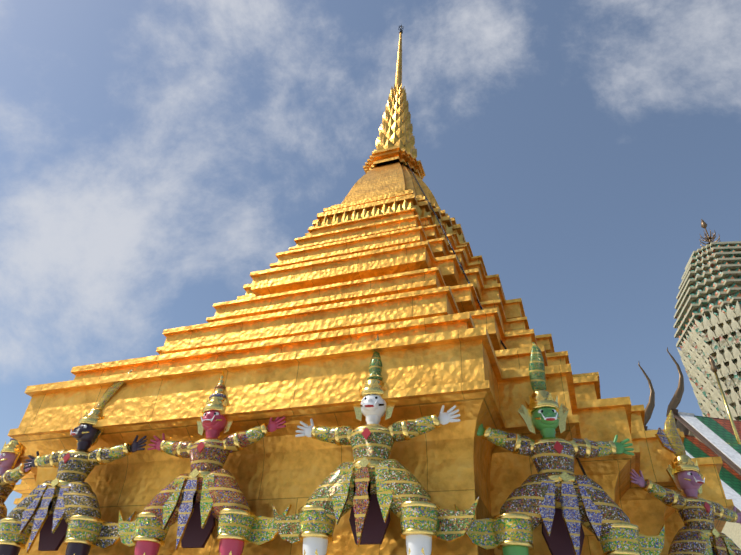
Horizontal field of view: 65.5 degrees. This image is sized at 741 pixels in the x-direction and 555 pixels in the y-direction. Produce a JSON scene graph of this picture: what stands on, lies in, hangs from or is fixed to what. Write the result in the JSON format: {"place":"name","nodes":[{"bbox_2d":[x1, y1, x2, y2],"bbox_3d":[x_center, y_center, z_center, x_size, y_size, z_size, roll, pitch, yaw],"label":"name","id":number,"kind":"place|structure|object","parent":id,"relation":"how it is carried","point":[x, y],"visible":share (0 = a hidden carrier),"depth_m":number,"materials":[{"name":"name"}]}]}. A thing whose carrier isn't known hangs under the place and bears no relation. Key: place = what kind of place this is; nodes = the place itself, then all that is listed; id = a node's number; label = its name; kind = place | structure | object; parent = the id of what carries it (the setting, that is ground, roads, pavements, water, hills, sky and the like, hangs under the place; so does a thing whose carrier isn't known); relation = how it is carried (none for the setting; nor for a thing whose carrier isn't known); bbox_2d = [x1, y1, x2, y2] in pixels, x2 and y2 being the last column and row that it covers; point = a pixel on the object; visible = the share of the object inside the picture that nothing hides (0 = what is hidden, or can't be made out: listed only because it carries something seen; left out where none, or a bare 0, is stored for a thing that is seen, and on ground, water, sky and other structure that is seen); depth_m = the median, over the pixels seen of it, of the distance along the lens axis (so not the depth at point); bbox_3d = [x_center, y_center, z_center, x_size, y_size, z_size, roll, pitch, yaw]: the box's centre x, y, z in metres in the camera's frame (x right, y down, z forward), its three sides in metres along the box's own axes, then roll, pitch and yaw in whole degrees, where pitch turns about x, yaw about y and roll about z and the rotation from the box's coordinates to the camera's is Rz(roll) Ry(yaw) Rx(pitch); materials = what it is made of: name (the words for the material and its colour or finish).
{"place":"outdoors","nodes":[
{"label":"outdoors","id":0,"kind":"place"},
{"bbox_2d":[0,0,740,514],"label":"sky","id":1,"kind":"structure","parent":0,"point":[156,156],"materials":[{"name":"blue"}]},
{"bbox_3d":[-0.048,5.942,7.053,14.600,2.400,14.600,-9,-39,17],"label":"plinth","id":2,"kind":"object","parent":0,"visible":0},
{"bbox_2d":[0,438,33,519],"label":"demon statue","id":3,"kind":"object","parent":2,"relation":"on","point":[13,472],"visible":0.73,"depth_m":6.26,"materials":[{"name":"pink"}]},
{"bbox_2d":[0,369,146,554],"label":"demon statue","id":4,"kind":"object","parent":2,"relation":"on","point":[60,509],"visible":0.98,"depth_m":5.16,"materials":[{"name":"grey"}]},
{"bbox_2d":[7,25,733,554],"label":"chedi","id":5,"kind":"structure","parent":2,"relation":"on","point":[383,251],"depth_m":5.61,"materials":[{"name":"gold metal"}]},
{"bbox_2d":[454,342,664,554],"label":"demon statue","id":6,"kind":"object","parent":2,"relation":"on","point":[559,499],"visible":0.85,"depth_m":4.30,"materials":[{"name":"green"}]},
{"bbox_2d":[630,410,740,554],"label":"demon statue","id":7,"kind":"object","parent":2,"relation":"on","point":[698,534],"visible":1,"depth_m":5.50,"materials":[{"name":"pink"}]},
{"label":"ground","id":8,"kind":"structure","parent":0,"visible":0},
{"bbox_2d":[638,347,740,548],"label":"temple roof","id":9,"kind":"structure","parent":8,"relation":"on","point":[710,437],"depth_m":15.71,"materials":[{"name":"tile"}]},
{"bbox_2d":[673,219,740,420],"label":"prang","id":10,"kind":"structure","parent":8,"relation":"on","point":[707,315],"depth_m":23.26,"materials":[{"name":"ceramic"}]}
]}

